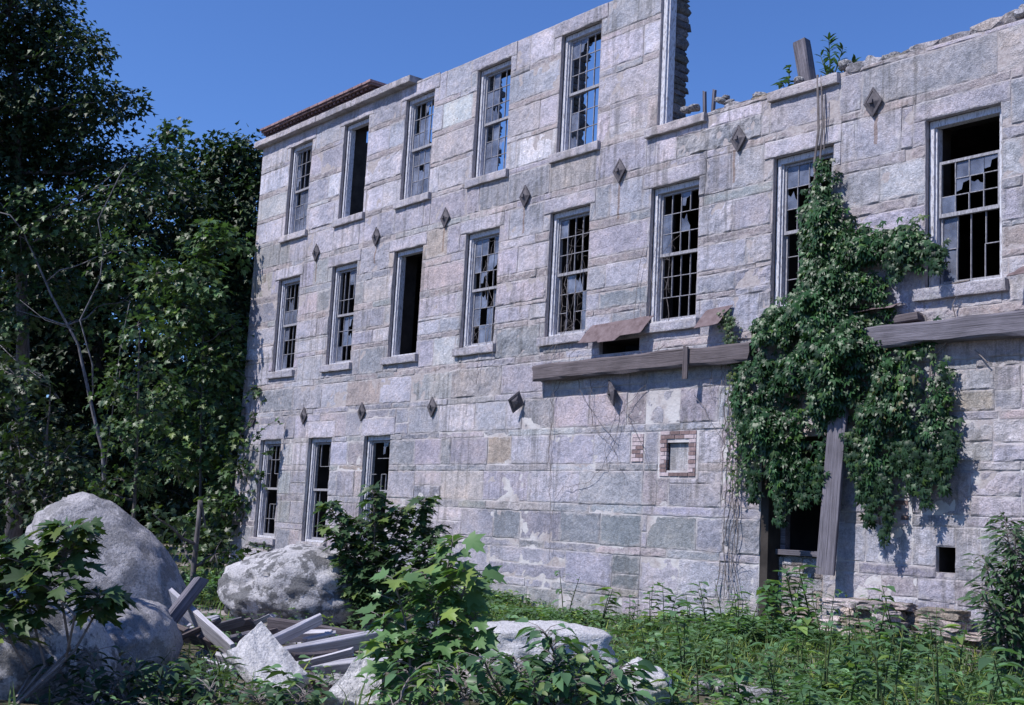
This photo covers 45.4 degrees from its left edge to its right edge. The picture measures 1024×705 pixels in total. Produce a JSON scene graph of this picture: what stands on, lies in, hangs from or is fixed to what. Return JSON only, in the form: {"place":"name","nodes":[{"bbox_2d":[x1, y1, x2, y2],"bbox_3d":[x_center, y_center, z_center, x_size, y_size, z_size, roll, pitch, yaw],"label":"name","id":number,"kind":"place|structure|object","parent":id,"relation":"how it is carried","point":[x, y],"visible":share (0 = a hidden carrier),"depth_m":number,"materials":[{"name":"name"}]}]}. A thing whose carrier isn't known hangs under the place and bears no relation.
{"place":"outdoors","nodes":[
{"label":"outdoors","id":0,"kind":"place"},
{"bbox_2d":[0,499,1023,704],"bbox_3d":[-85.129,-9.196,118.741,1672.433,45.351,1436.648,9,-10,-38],"label":"ground","id":1,"kind":"structure","parent":0,"point":[224,614],"depth_m":13.65,"materials":[{"name":"plant"}]},
{"bbox_2d":[0,327,56,531],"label":"leafy bush","id":2,"kind":"object","parent":1,"relation":"on","point":[7,414],"visible":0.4,"depth_m":30.24,"materials":[{"name":"green plant"}]},
{"bbox_2d":[0,353,108,528],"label":"leafy bush","id":3,"kind":"object","parent":1,"relation":"on","point":[44,432],"visible":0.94,"depth_m":23.95,"materials":[{"name":"green plant"}]},
{"bbox_2d":[0,359,118,538],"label":"leafy bush","id":4,"kind":"object","parent":1,"relation":"on","point":[29,507],"visible":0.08,"depth_m":39.58,"materials":[{"name":"green plant"}]},
{"bbox_2d":[0,586,124,701],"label":"boulder","id":5,"kind":"object","parent":1,"relation":"on","point":[52,634],"visible":0.44,"depth_m":9.88,"materials":[{"name":"stone"}]},
{"bbox_2d":[0,516,138,704],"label":"maple sapling","id":6,"kind":"object","parent":1,"relation":"on","point":[30,566],"visible":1,"depth_m":9.30,"materials":[{"name":"green plant"}]},
{"bbox_2d":[0,0,178,540],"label":"broadleaf tree","id":7,"kind":"object","parent":1,"relation":"on","point":[24,137],"visible":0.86,"depth_m":36.68,"materials":[{"name":"green plant"}]},
{"bbox_2d":[0,116,197,498],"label":"leaning tree","id":8,"kind":"object","parent":1,"relation":"on","point":[166,136],"visible":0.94,"depth_m":35.80,"materials":[{"name":"green plant"}]},
{"bbox_2d":[24,492,189,642],"bbox_3d":[-4.872,2.946,15.019,1.576,2.739,2.013,-39,-6,-5],"label":"boulder","id":9,"kind":"object","parent":1,"relation":"on","point":[137,559],"visible":0.3,"depth_m":14.61,"materials":[{"name":"stone"}]},
{"bbox_2d":[27,409,204,530],"bbox_3d":[-12.475,4.092,39.030,5.844,4.859,3.905,4,-8,-3],"label":"leafy bush","id":10,"kind":"object","parent":1,"relation":"on","point":[125,461],"visible":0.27,"depth_m":38.58,"materials":[{"name":"green plant"}]},
{"bbox_2d":[0,162,241,515],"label":"broadleaf tree","id":11,"kind":"object","parent":1,"relation":"on","point":[73,388],"visible":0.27,"depth_m":43.22,"materials":[{"name":"green plant"}]},
{"bbox_2d":[0,252,250,543],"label":"wood","id":12,"kind":"object","parent":1,"relation":"on","point":[141,513],"visible":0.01,"depth_m":53.17,"materials":[{"name":"green plant"}]},
{"bbox_2d":[27,644,225,704],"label":"broadleaf weed","id":13,"kind":"object","parent":1,"relation":"on","point":[173,676],"visible":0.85,"depth_m":9.43,"materials":[{"name":"green plant"}]},
{"bbox_2d":[70,304,190,517],"bbox_3d":[-8.146,1.925,26.240,2.612,5.937,2.390,4,-8,-7],"label":"maple sapling","id":14,"kind":"object","parent":1,"relation":"on","point":[121,385],"visible":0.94,"depth_m":26.01,"materials":[{"name":"green plant"}]},
{"bbox_2d":[92,597,182,679],"bbox_3d":[-3.834,2.946,11.980,1.003,1.130,1.386,32,-7,4],"label":"boulder","id":15,"kind":"object","parent":1,"relation":"on","point":[150,628],"visible":0.39,"depth_m":11.60,"materials":[{"name":"stone"}]},
{"bbox_2d":[169,576,208,622],"bbox_3d":[-3.443,2.625,12.757,0.143,0.726,0.139,48,-30,-23],"label":"fallen timber","id":16,"kind":"object","parent":15,"relation":"on","point":[184,601],"visible":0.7,"depth_m":12.74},
{"bbox_2d":[121,216,257,555],"bbox_3d":[-8.599,1.067,33.550,4.378,9.750,3.592,9,-10,-38],"label":"maple sapling","id":17,"kind":"object","parent":1,"relation":"on","point":[200,452],"visible":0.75,"depth_m":33.34,"materials":[{"name":"green plant"}]},
{"bbox_2d":[138,407,241,554],"bbox_3d":[-9.299,4.024,37.998,4.379,5.060,4.092,9,-10,-38],"label":"leafy bush","id":18,"kind":"object","parent":1,"relation":"on","point":[182,507],"visible":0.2,"depth_m":37.49,"materials":[{"name":"green plant"}]},
{"bbox_2d":[118,120,263,549],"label":"broadleaf tree","id":19,"kind":"object","parent":1,"relation":"on","point":[218,175],"visible":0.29,"depth_m":46.17,"materials":[{"name":"green plant"}]},
{"bbox_2d":[130,500,258,607],"bbox_3d":[-5.229,3.349,20.078,1.982,1.854,2.383,3,-8,-2],"label":"leafy bush","id":20,"kind":"object","parent":1,"relation":"on","point":[213,562],"visible":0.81,"depth_m":19.95,"materials":[{"name":"green plant"}]},
{"bbox_2d":[177,623,222,653],"bbox_3d":[-3.418,2.962,12.854,1.123,0.168,0.064,12,32,28],"label":"fallen board","id":21,"kind":"object","parent":1,"relation":"on","point":[200,639],"visible":0.37,"depth_m":12.72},
{"bbox_2d":[169,588,235,653],"bbox_3d":[-3.213,2.815,12.700,0.055,0.232,1.414,-22,28,-35],"label":"fallen board","id":22,"kind":"object","parent":21,"relation":"on","point":[210,631],"visible":0.68,"depth_m":12.57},
{"bbox_2d":[161,646,253,697],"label":"grass tuft","id":23,"kind":"object","parent":1,"relation":"on","point":[216,673],"visible":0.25,"depth_m":10.82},
{"bbox_2d":[183,617,245,642],"bbox_3d":[-3.431,3.154,13.931,0.808,0.145,0.033,-12,35,-21],"label":"splintered board","id":24,"kind":"object","parent":1,"relation":"on","point":[226,625],"visible":0.38,"depth_m":14.00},
{"bbox_2d":[173,349,274,567],"bbox_3d":[-7.606,3.052,33.076,2.569,6.300,3.722,16,-15,-58],"label":"leafy bush","id":25,"kind":"object","parent":1,"relation":"on","point":[229,501],"visible":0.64,"depth_m":32.64,"materials":[{"name":"green plant"}]},
{"bbox_2d":[159,671,336,704],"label":"broadleaf weed","id":26,"kind":"object","parent":1,"relation":"on","point":[209,694],"visible":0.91,"depth_m":9.25,"materials":[{"name":"green plant"}]},
{"bbox_2d":[226,622,309,701],"bbox_3d":[-2.099,2.692,10.540,0.646,0.698,0.502,-2,-9,33],"label":"stone slab","id":27,"kind":"object","parent":1,"relation":"on","point":[259,646],"depth_m":10.50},
{"bbox_2d":[273,613,322,644],"bbox_3d":[-2.396,3.004,13.030,0.048,0.157,1.019,26,25,32],"label":"splintered board","id":28,"kind":"object","parent":1,"relation":"on","point":[295,630],"visible":0.61,"depth_m":13.13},
{"bbox_2d":[217,543,380,627],"bbox_3d":[-3.119,3.680,18.612,2.654,1.525,2.037,3,-8,0],"label":"boulder","id":29,"kind":"object","parent":1,"relation":"on","point":[300,578],"visible":0.61,"depth_m":17.81,"materials":[{"name":"stone"}]},
{"bbox_2d":[266,617,362,635],"bbox_3d":[-2.193,3.135,13.807,1.203,0.158,0.154,5,-7,10],"label":"fallen timber","id":30,"kind":"object","parent":1,"relation":"on","point":[281,624],"visible":0.38,"depth_m":13.80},
{"bbox_2d":[296,647,353,667],"bbox_3d":[-1.871,2.972,11.843,0.758,0.103,0.049,-16,31,7],"label":"splintered board","id":31,"kind":"object","parent":1,"relation":"on","point":[337,655],"visible":0.7,"depth_m":11.81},
{"bbox_2d":[305,657,369,672],"bbox_3d":[-1.825,3.189,12.402,0.807,0.161,0.075,0,29,-31],"label":"fallen board","id":32,"kind":"object","parent":1,"relation":"on","point":[311,668],"visible":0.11,"depth_m":12.31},
{"bbox_2d":[291,649,338,660],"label":"splintered board","id":33,"kind":"object","parent":32,"relation":"on","point":[310,654],"visible":0.46,"depth_m":12.31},
{"bbox_2d":[324,656,381,704],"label":"stone slab","id":34,"kind":"object","parent":1,"relation":"on","point":[347,682],"depth_m":10.41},
{"bbox_2d":[284,621,455,652],"bbox_3d":[-1.538,3.113,13.303,2.155,0.212,0.067,-2,29,-35],"label":"fallen board","id":35,"kind":"object","parent":1,"relation":"on","point":[346,641],"visible":0.29,"depth_m":13.04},
{"bbox_2d":[323,654,421,674],"bbox_3d":[-1.281,2.924,11.467,1.042,0.148,0.053,-6,32,4],"label":"splintered board","id":36,"kind":"object","parent":1,"relation":"on","point":[341,667],"visible":0.29,"depth_m":11.45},
{"bbox_2d":[312,481,451,628],"bbox_3d":[-1.918,2.991,18.093,2.154,2.193,1.316,3,-8,0],"label":"maple sapling","id":37,"kind":"object","parent":1,"relation":"on","point":[361,589],"visible":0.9,"depth_m":17.86,"materials":[{"name":"green plant"}]},
{"bbox_2d":[352,531,506,704],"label":"maple sapling","id":38,"kind":"object","parent":1,"relation":"on","point":[451,602],"visible":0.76,"depth_m":10.06,"materials":[{"name":"green plant"}]},
{"bbox_2d":[363,659,499,704],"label":"broadleaf weed","id":39,"kind":"object","parent":1,"relation":"on","point":[443,678],"visible":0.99,"depth_m":9.37,"materials":[{"name":"green plant"}]},
{"bbox_2d":[3,564,1023,704],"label":"weeds","id":40,"kind":"object","parent":1,"relation":"on","point":[830,694],"visible":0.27,"depth_m":13.91,"materials":[{"name":"green plant"}]},
{"bbox_2d":[470,620,619,676],"bbox_3d":[0.317,3.274,13.175,1.655,0.780,1.344,4,-8,-6],"label":"boulder","id":41,"kind":"object","parent":1,"relation":"on","point":[509,630],"visible":0.34,"depth_m":12.71,"materials":[{"name":"white stone"}]},
{"bbox_2d":[450,617,658,704],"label":"broadleaf weed","id":42,"kind":"object","parent":1,"relation":"on","point":[554,679],"visible":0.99,"depth_m":9.52,"materials":[{"name":"green plant"}]},
{"bbox_2d":[589,587,622,628],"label":"tall weed","id":43,"kind":"object","parent":1,"relation":"on","point":[602,598],"visible":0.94,"depth_m":19.19,"materials":[{"name":"green plant"}]},
{"bbox_2d":[228,0,1023,648],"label":"stone mill","id":44,"kind":"object","parent":1,"relation":"on","point":[372,306],"visible":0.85,"depth_m":22.51,"materials":[{"name":"stone"}]},
{"bbox_2d":[238,398,282,557],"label":"overhanging twigs","id":45,"kind":"object","parent":44,"relation":"attached to","point":[266,453],"visible":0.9,"depth_m":31.00,"materials":[{"name":"green plant"}]},
{"bbox_2d":[248,423,285,545],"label":"window","id":46,"kind":"structure","parent":44,"relation":"in","point":[274,431],"depth_m":31.85,"materials":[{"name":"white paint"}]},
{"bbox_2d":[266,264,303,378],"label":"window","id":47,"kind":"structure","parent":44,"relation":"in","point":[281,371],"depth_m":32.21,"materials":[{"name":"white paint"}]},
{"bbox_2d":[278,127,316,242],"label":"window","id":48,"kind":"structure","parent":44,"relation":"in","point":[296,141],"depth_m":32.63,"materials":[{"name":"white paint"}]},
{"bbox_2d":[296,420,335,546],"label":"window","id":49,"kind":"structure","parent":44,"relation":"in","point":[323,429],"depth_m":29.96,"materials":[{"name":"white paint"}]},
{"bbox_2d":[319,249,360,372],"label":"window","id":50,"kind":"structure","parent":44,"relation":"in","point":[336,363],"depth_m":30.06,"materials":[{"name":"white paint"}]},
{"bbox_2d":[332,102,374,227],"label":"window","id":51,"kind":"structure","parent":44,"relation":"in","point":[346,218],"depth_m":30.59,"materials":[{"name":"white paint"}]},
{"bbox_2d":[361,417,395,550],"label":"window","id":52,"kind":"structure","parent":44,"relation":"in","point":[378,427],"depth_m":28.03,"materials":[{"name":"white paint"}]},
{"bbox_2d":[380,232,426,364],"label":"window","id":53,"kind":"structure","parent":44,"relation":"in","point":[421,238],"depth_m":28.02,"materials":[{"name":"white paint"}]},
{"bbox_2d":[393,74,440,209],"bbox_3d":[-2.060,-4.783,28.190,0.493,2.916,1.547,9,-10,-38],"label":"window","id":54,"kind":"structure","parent":44,"relation":"in","point":[413,177],"depth_m":28.33,"materials":[{"name":"white paint"}]},
{"bbox_2d":[452,212,504,356],"bbox_3d":[-0.579,-1.383,25.635,0.496,2.932,1.491,9,-10,-38],"label":"window","id":55,"kind":"structure","parent":44,"relation":"in","point":[474,305],"depth_m":25.80,"materials":[{"name":"white paint"}]},
{"bbox_2d":[464,41,517,188],"bbox_3d":[-0.322,-4.987,26.065,0.491,2.924,1.547,9,-10,-38],"label":"window","id":56,"kind":"structure","parent":44,"relation":"in","point":[483,168],"depth_m":26.24,"materials":[{"name":"white paint"}]},
{"bbox_2d":[536,188,595,346],"bbox_3d":[1.156,-1.585,23.509,0.498,2.935,1.490,9,-10,-38],"label":"window","id":57,"kind":"structure","parent":44,"relation":"in","point":[562,219],"depth_m":23.68,"materials":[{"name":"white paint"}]},
{"bbox_2d":[546,200,596,355],"bbox_3d":[1.104,-1.383,23.117,0.127,2.940,1.301,10,-11,-41],"label":"bare vine","id":58,"kind":"object","parent":44,"relation":"attached to","point":[571,293],"visible":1,"depth_m":23.08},
{"bbox_2d":[548,3,608,163],"bbox_3d":[1.409,-5.191,23.945,0.493,2.918,1.548,9,-10,-38],"label":"window","id":59,"kind":"structure","parent":44,"relation":"in","point":[568,150],"depth_m":24.13,"materials":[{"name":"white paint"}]},
{"bbox_2d":[537,350,727,559],"bbox_3d":[1.942,1.762,21.393,0.134,3.892,4.746,9,-10,-38],"label":"bare vine","id":60,"kind":"object","parent":44,"relation":"attached to","point":[589,400],"visible":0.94,"depth_m":21.93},
{"bbox_2d":[633,200,679,339],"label":"bare vine","id":61,"kind":"object","parent":44,"relation":"attached to","point":[659,273],"visible":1,"depth_m":21.34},
{"bbox_2d":[636,159,706,334],"bbox_3d":[2.889,-1.788,21.387,0.499,2.926,1.500,9,-10,-38],"label":"window","id":62,"kind":"structure","parent":44,"relation":"in","point":[666,177],"depth_m":21.56,"materials":[{"name":"white paint"}]},
{"bbox_2d":[643,0,707,138],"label":"window","id":63,"kind":"structure","parent":44,"relation":"in","point":[666,125],"depth_m":22.07,"materials":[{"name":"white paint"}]},
{"bbox_2d":[712,365,746,605],"bbox_3d":[3.478,1.992,19.451,0.117,4.157,0.760,9,-10,-38],"label":"bare vine","id":64,"kind":"object","parent":44,"relation":"hanging from","point":[734,512],"visible":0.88,"depth_m":19.42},
{"bbox_2d":[716,309,747,496],"bbox_3d":[3.530,0.788,19.562,0.171,3.038,0.762,9,-10,-38],"label":"creeper strand","id":65,"kind":"object","parent":44,"relation":"attached to","point":[728,327],"visible":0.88,"depth_m":19.59,"materials":[{"name":"green plant"}]},
{"bbox_2d":[759,124,841,319],"bbox_3d":[4.628,-1.993,19.258,0.500,2.935,1.497,9,-10,-38],"label":"window","id":66,"kind":"structure","parent":44,"relation":"in","point":[798,164],"depth_m":19.54,"materials":[{"name":"white paint"}]},
{"bbox_2d":[793,37,815,80],"bbox_3d":[4.793,-4.553,19.930,0.215,1.151,0.261,8,-21,-38],"label":"broken post","id":67,"kind":"object","parent":44,"relation":"on","point":[804,60],"visible":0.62,"depth_m":19.91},
{"bbox_2d":[815,374,850,575],"bbox_3d":[4.664,1.760,17.767,0.063,2.932,0.314,13,-10,-38],"label":"hanging plank","id":68,"kind":"object","parent":44,"relation":"hanging from","point":[829,517],"visible":0.84,"depth_m":17.69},
{"bbox_2d":[815,32,860,75],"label":"wall weed","id":69,"kind":"object","parent":44,"relation":"on","point":[831,61],"depth_m":19.45,"materials":[{"name":"green plant"}]},
{"bbox_2d":[730,75,987,548],"bbox_3d":[4.773,-0.833,17.970,0.715,7.286,4.399,9,-10,-38],"label":"climbing vine","id":70,"kind":"object","parent":44,"relation":"attached to","point":[810,362],"visible":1,"depth_m":17.82,"materials":[{"name":"green plant"}]},
{"bbox_2d":[912,80,1010,301],"bbox_3d":[6.359,-2.195,17.138,0.502,2.940,1.494,9,-10,-38],"label":"window","id":71,"kind":"structure","parent":44,"relation":"in","point":[992,95],"depth_m":17.22,"materials":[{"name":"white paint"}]},
{"bbox_2d":[630,619,655,662],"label":"tall weed","id":72,"kind":"object","parent":1,"relation":"on","point":[647,645],"visible":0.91,"depth_m":14.60,"materials":[{"name":"green plant"}]},
{"bbox_2d":[616,657,673,704],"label":"boulder","id":73,"kind":"object","parent":1,"relation":"on","point":[660,692],"visible":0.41,"depth_m":10.62,"materials":[{"name":"white stone"}]},
{"bbox_2d":[637,584,664,622],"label":"tall weed","id":74,"kind":"object","parent":1,"relation":"on","point":[649,609],"visible":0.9,"depth_m":18.85,"materials":[{"name":"green plant"}]},
{"bbox_2d":[650,669,692,704],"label":"tall weed","id":75,"kind":"object","parent":1,"relation":"on","point":[671,690],"visible":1,"depth_m":10.47,"materials":[{"name":"green plant"}]},
{"bbox_2d":[653,582,691,636],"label":"tall weed","id":76,"kind":"object","parent":1,"relation":"on","point":[660,615],"visible":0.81,"depth_m":18.16,"materials":[{"name":"green plant"}]},
{"bbox_2d":[662,601,698,678],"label":"tall weed","id":77,"kind":"object","parent":1,"relation":"on","point":[683,625],"visible":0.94,"depth_m":13.79,"materials":[{"name":"green plant"}]},
{"bbox_2d":[679,642,711,703],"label":"tall weed","id":78,"kind":"object","parent":1,"relation":"on","point":[696,668],"visible":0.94,"depth_m":11.20,"materials":[{"name":"green plant"}]},
{"bbox_2d":[688,581,716,625],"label":"tall weed","id":79,"kind":"object","parent":1,"relation":"on","point":[708,608],"visible":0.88,"depth_m":17.40,"materials":[{"name":"green plant"}]},
{"bbox_2d":[706,653,763,704],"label":"tall weed","id":80,"kind":"object","parent":1,"relation":"on","point":[738,678],"visible":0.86,"depth_m":10.83,"materials":[{"name":"green plant"}]},
{"bbox_2d":[721,591,753,640],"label":"tall weed","id":81,"kind":"object","parent":1,"relation":"on","point":[737,621],"visible":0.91,"depth_m":16.01,"materials":[{"name":"green plant"}]},
{"bbox_2d":[746,635,789,703],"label":"tall weed","id":82,"kind":"object","parent":1,"relation":"on","point":[766,667],"visible":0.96,"depth_m":11.14,"materials":[{"name":"green plant"}]},
{"bbox_2d":[755,579,786,619],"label":"tall weed","id":83,"kind":"object","parent":1,"relation":"on","point":[764,588],"visible":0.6,"depth_m":17.57,"materials":[{"name":"green plant"}]},
{"bbox_2d":[757,580,789,644],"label":"tall weed","id":84,"kind":"object","parent":1,"relation":"on","point":[769,600],"visible":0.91,"depth_m":16.20,"materials":[{"name":"green plant"}]},
{"bbox_2d":[769,567,810,624],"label":"tall weed","id":85,"kind":"object","parent":1,"relation":"on","point":[791,600],"visible":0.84,"depth_m":17.50,"materials":[{"name":"green plant"}]},
{"bbox_2d":[764,567,815,623],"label":"tall weed","id":86,"kind":"object","parent":1,"relation":"on","point":[783,595],"visible":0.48,"depth_m":17.98,"materials":[{"name":"green plant"}]},
{"bbox_2d":[775,627,824,690],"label":"tall weed","id":87,"kind":"object","parent":1,"relation":"on","point":[793,645],"visible":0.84,"depth_m":13.40,"materials":[{"name":"green plant"}]},
{"bbox_2d":[780,669,821,704],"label":"tall weed","id":88,"kind":"object","parent":1,"relation":"on","point":[805,688],"visible":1,"depth_m":10.17,"materials":[{"name":"green plant"}]},
{"bbox_2d":[783,564,822,624],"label":"tall weed","id":89,"kind":"object","parent":1,"relation":"on","point":[803,587],"visible":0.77,"depth_m":17.48,"materials":[{"name":"green plant"}]},
{"bbox_2d":[787,607,819,654],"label":"tall weed","id":90,"kind":"object","parent":1,"relation":"on","point":[807,619],"visible":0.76,"depth_m":15.33,"materials":[{"name":"green plant"}]},
{"bbox_2d":[806,614,852,690],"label":"tall weed","id":91,"kind":"object","parent":1,"relation":"on","point":[829,624],"visible":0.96,"depth_m":11.91,"materials":[{"name":"green plant"}]},
{"bbox_2d":[827,622,875,692],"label":"tall weed","id":92,"kind":"object","parent":1,"relation":"on","point":[855,644],"visible":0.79,"depth_m":12.17,"materials":[{"name":"green plant"}]},
{"bbox_2d":[838,659,877,704],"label":"tall weed","id":93,"kind":"object","parent":1,"relation":"on","point":[855,696],"visible":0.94,"depth_m":10.10,"materials":[{"name":"green plant"}]},
{"bbox_2d":[842,594,904,669],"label":"tall weed","id":94,"kind":"object","parent":1,"relation":"on","point":[863,633],"visible":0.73,"depth_m":13.88,"materials":[{"name":"green plant"}]},
{"bbox_2d":[852,632,909,704],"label":"tall weed","id":95,"kind":"object","parent":1,"relation":"on","point":[886,673],"visible":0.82,"depth_m":11.04,"materials":[{"name":"green plant"}]},
{"bbox_2d":[849,624,926,704],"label":"tall weed","id":96,"kind":"object","parent":1,"relation":"on","point":[876,653],"visible":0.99,"depth_m":9.96,"materials":[{"name":"green plant"}]},
{"bbox_2d":[867,585,909,653],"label":"tall weed","id":97,"kind":"object","parent":1,"relation":"on","point":[892,588],"visible":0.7,"depth_m":14.86,"materials":[{"name":"green plant"}]},
{"bbox_2d":[876,622,925,675],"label":"tall weed","id":98,"kind":"object","parent":1,"relation":"on","point":[920,647],"visible":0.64,"depth_m":13.64,"materials":[{"name":"green plant"}]},
{"bbox_2d":[818,597,995,661],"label":"rubble wall","id":99,"kind":"structure","parent":1,"relation":"on","point":[907,612],"depth_m":16.38,"materials":[{"name":"stone"}]},
{"bbox_2d":[902,625,940,688],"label":"tall weed","id":100,"kind":"object","parent":1,"relation":"on","point":[921,660],"visible":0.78,"depth_m":13.12,"materials":[{"name":"green plant"}]},
{"bbox_2d":[905,645,962,704],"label":"tall weed","id":101,"kind":"object","parent":1,"relation":"on","point":[937,696],"visible":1,"depth_m":9.75,"materials":[{"name":"green plant"}]},
{"bbox_2d":[921,652,963,704],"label":"tall weed","id":102,"kind":"object","parent":1,"relation":"on","point":[945,685],"visible":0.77,"depth_m":11.10,"materials":[{"name":"green plant"}]},
{"bbox_2d":[929,620,982,695],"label":"tall weed","id":103,"kind":"object","parent":1,"relation":"on","point":[941,638],"visible":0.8,"depth_m":12.98,"materials":[{"name":"green plant"}]},
{"bbox_2d":[939,624,973,666],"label":"tall weed","id":104,"kind":"object","parent":1,"relation":"on","point":[959,637],"visible":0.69,"depth_m":14.12,"materials":[{"name":"green plant"}]},
{"bbox_2d":[955,512,1023,680],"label":"leafy bush","id":105,"kind":"object","parent":1,"relation":"on","point":[1011,622],"visible":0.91,"depth_m":13.46,"materials":[{"name":"green plant"}]},
{"bbox_2d":[967,657,1020,704],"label":"tall weed","id":106,"kind":"object","parent":1,"relation":"on","point":[990,687],"visible":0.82,"depth_m":9.98,"materials":[{"name":"green plant"}]},
{"bbox_2d":[973,647,1023,704],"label":"tall weed","id":107,"kind":"object","parent":1,"relation":"on","point":[983,662],"visible":1,"depth_m":9.64,"materials":[{"name":"green plant"}]},
{"bbox_2d":[0,0,1023,396],"label":"sky","id":108,"kind":"structure","parent":0,"point":[212,64],"materials":[{"name":"blue"}]},
{"bbox_2d":[8,565,1023,704],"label":"grass","id":109,"kind":"structure","parent":0,"point":[748,643],"depth_m":14.63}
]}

